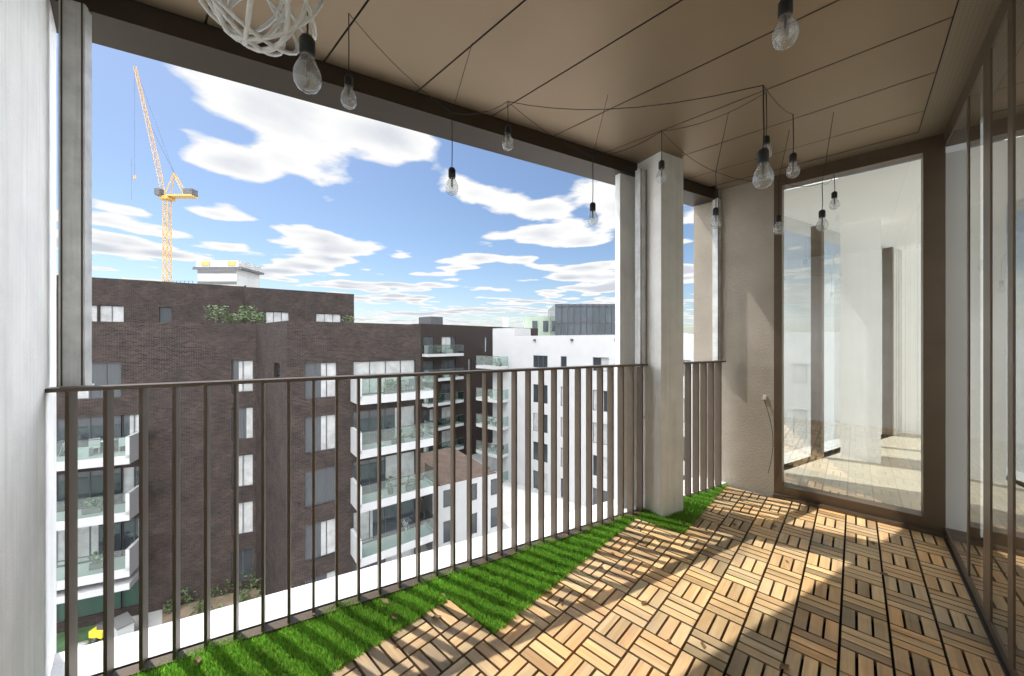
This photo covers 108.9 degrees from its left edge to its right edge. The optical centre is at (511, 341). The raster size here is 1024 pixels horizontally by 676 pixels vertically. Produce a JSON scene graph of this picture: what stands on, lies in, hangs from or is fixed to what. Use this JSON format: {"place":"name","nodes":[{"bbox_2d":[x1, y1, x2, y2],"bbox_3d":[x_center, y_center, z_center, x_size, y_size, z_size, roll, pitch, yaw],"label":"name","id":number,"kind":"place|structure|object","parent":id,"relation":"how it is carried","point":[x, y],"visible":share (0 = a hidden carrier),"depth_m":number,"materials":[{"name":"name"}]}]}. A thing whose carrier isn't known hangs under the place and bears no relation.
{"place":"outdoors","nodes":[
{"label":"outdoors","id":0,"kind":"place"},
{"bbox_2d":[132,453,584,631],"bbox_3d":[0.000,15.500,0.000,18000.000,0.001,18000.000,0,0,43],"label":"ground","id":1,"kind":"structure","parent":0,"point":[154,618],"depth_m":33.92,"materials":[{"name":"grey concrete"}]},
{"bbox_2d":[56,588,260,652],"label":"courtyard ground patches","id":2,"kind":"object","parent":1,"relation":"on","point":[185,612],"depth_m":20.82,"materials":[{"name":"soil"}]},
{"bbox_2d":[78,607,134,646],"bbox_3d":[-20.897,14.993,18.791,2.391,1.014,1.786,0,0,16],"label":"vehicle","id":3,"kind":"object","parent":2,"relation":"on","point":[124,623],"visible":0.46,"depth_m":18.91,"materials":[{"name":"yellow"}]},
{"bbox_2d":[131,66,197,281],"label":"tower crane","id":4,"kind":"object","parent":1,"relation":"on","point":[189,193],"visible":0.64,"depth_m":124.86,"materials":[{"name":"yellow metal"}]},
{"bbox_2d":[168,260,263,287],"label":"rooftop structure","id":5,"kind":"object","parent":1,"relation":"on","point":[228,272],"visible":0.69,"depth_m":110.00,"materials":[{"name":"concrete"}]},
{"bbox_2d":[56,321,432,633],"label":"brick block","id":6,"kind":"structure","parent":1,"relation":"on","point":[140,352],"depth_m":21.04,"materials":[{"name":"brown brick"}]},
{"bbox_2d":[56,275,353,323],"bbox_3d":[-25.788,-2.280,33.537,19.868,4.360,12.691,0,0,-28],"label":"building upper storey","id":7,"kind":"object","parent":6,"relation":"on","point":[121,300],"visible":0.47,"depth_m":28.25,"materials":[{"name":"brown brick"}]},
{"bbox_2d":[163,305,354,615],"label":"plants","id":8,"kind":"object","parent":1,"relation":"on","point":[256,319],"visible":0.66,"depth_m":22.32,"materials":[{"name":"green plant"}]},
{"bbox_2d":[421,448,496,549],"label":"building","id":9,"kind":"structure","parent":1,"relation":"on","point":[444,496],"depth_m":28.46,"materials":[{"name":"paint"}]},
{"bbox_2d":[417,316,537,454],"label":"apartment building","id":10,"kind":"structure","parent":1,"relation":"on","point":[454,347],"depth_m":48.05,"materials":[{"name":"brick"}]},
{"bbox_2d":[502,304,687,335],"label":"distant buildings","id":11,"kind":"structure","parent":1,"relation":"on","point":[579,319],"depth_m":75.00,"materials":[{"name":"grey glass"}]},
{"bbox_2d":[476,328,802,506],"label":"white block","id":12,"kind":"structure","parent":1,"relation":"on","point":[513,348],"depth_m":36.04,"materials":[{"name":"paint"}]},
{"bbox_2d":[56,65,802,327],"bbox_3d":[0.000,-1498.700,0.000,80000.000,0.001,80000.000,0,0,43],"label":"cloud","id":13,"kind":"structure","parent":0,"point":[307,140],"depth_m":4282.02,"materials":[{"name":"white"}]},
{"bbox_2d":[56,33,919,333],"label":"sky","id":14,"kind":"structure","parent":0,"point":[403,207],"materials":[{"name":"blue"}]},
{"bbox_2d":[474,497,988,675],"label":"balcony floor slab","id":15,"kind":"structure","parent":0,"point":[856,629],"depth_m":1.77,"materials":[{"name":"brown wood"}]},
{"bbox_2d":[0,0,55,675],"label":"end wall","id":16,"kind":"structure","parent":15,"relation":"on","point":[27,335],"depth_m":1.07,"materials":[{"name":"white paint"}]},
{"bbox_2d":[45,360,725,675],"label":"balcony railing","id":17,"kind":"object","parent":15,"relation":"on","point":[71,530],"visible":0.95,"depth_m":1.94,"materials":[{"name":"grey metal"}]},
{"bbox_2d":[50,476,725,675],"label":"coping kerb","id":18,"kind":"structure","parent":15,"relation":"on","point":[126,653],"depth_m":1.80,"materials":[{"name":"concrete"}]},
{"bbox_2d":[130,482,726,675],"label":"grass strip","id":19,"kind":"object","parent":15,"relation":"on","point":[492,597],"depth_m":1.76,"materials":[{"name":"green plant"}]},
{"bbox_2d":[615,173,634,505],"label":"pillar","id":20,"kind":"structure","parent":15,"relation":"on","point":[624,269],"depth_m":2.86,"materials":[{"name":"grey concrete"}]},
{"bbox_2d":[635,151,682,516],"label":"balcony column","id":21,"kind":"structure","parent":15,"relation":"on","point":[663,435],"depth_m":2.75,"materials":[{"name":"beige concrete"}]},
{"bbox_2d":[327,486,1004,675],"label":"deck tiles","id":22,"kind":"object","parent":15,"relation":"on","point":[603,621],"visible":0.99,"depth_m":1.75,"materials":[{"name":"brown wood"}]},
{"bbox_2d":[193,495,887,668],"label":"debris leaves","id":23,"kind":"object","parent":22,"relation":"on","point":[197,660],"visible":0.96,"depth_m":1.78,"materials":[{"name":"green plant"}]},
{"bbox_2d":[694,176,773,496],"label":"stucco wall","id":24,"kind":"structure","parent":15,"relation":"on","point":[747,283],"depth_m":3.25,"materials":[{"name":"beige paint"}]},
{"bbox_2d":[643,395,765,419],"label":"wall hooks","id":25,"kind":"object","parent":24,"relation":"attached to","point":[646,415],"depth_m":2.80,"materials":[{"name":"metal"}]},
{"bbox_2d":[773,0,1016,675],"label":"glazing frames","id":26,"kind":"structure","parent":15,"relation":"on","point":[929,518],"depth_m":2.47,"materials":[{"name":"metal"}]},
{"bbox_2d":[946,0,1023,675],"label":"glass door","id":27,"kind":"structure","parent":26,"relation":"in","point":[956,337],"depth_m":1.62,"materials":[{"name":"clear glass"}]},
{"bbox_2d":[764,400,772,472],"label":"power cable","id":28,"kind":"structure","parent":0,"point":[772,437],"depth_m":3.10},
{"bbox_2d":[784,159,920,510],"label":"interior rooms","id":29,"kind":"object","parent":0,"point":[872,213],"visible":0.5,"depth_m":3.94,"materials":[{"name":"white paint"}]},
{"bbox_2d":[784,178,893,469],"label":"glass reflection","id":30,"kind":"object","parent":29,"relation":"on","point":[819,421],"visible":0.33,"depth_m":4.20,"materials":[{"name":"glass"}]},
{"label":"upper slab","id":31,"kind":"object","parent":29,"relation":"on","visible":0},
{"bbox_2d":[50,0,717,206],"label":"beam","id":32,"kind":"structure","parent":31,"relation":"attached to","point":[142,30],"depth_m":1.91,"materials":[{"name":"brown metal"}]},
{"bbox_2d":[58,0,720,386],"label":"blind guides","id":33,"kind":"object","parent":32,"relation":"hanging from","point":[74,192],"visible":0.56,"depth_m":1.41,"materials":[{"name":"metal"}]},
{"bbox_2d":[134,0,1000,189],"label":"ceiling panels","id":34,"kind":"object","parent":31,"relation":"attached to","point":[873,75],"visible":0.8,"depth_m":1.85,"materials":[{"name":"brown wood"}]},
{"bbox_2d":[198,0,323,56],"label":"pendant lamp","id":35,"kind":"object","parent":34,"relation":"hanging from","point":[235,32],"visible":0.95,"depth_m":0.81,"materials":[{"name":"white"}]},
{"bbox_2d":[306,12,834,213],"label":"string light cords","id":36,"kind":"object","parent":34,"relation":"hanging from","point":[307,31],"visible":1,"depth_m":1.88,"materials":[{"name":"black plastic"}]},
{"bbox_2d":[292,0,838,232],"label":"string light bulbs","id":37,"kind":"object","parent":36,"relation":"hanging from","point":[307,48],"visible":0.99,"depth_m":1.19,"materials":[{"name":"clear glass"}]}
]}

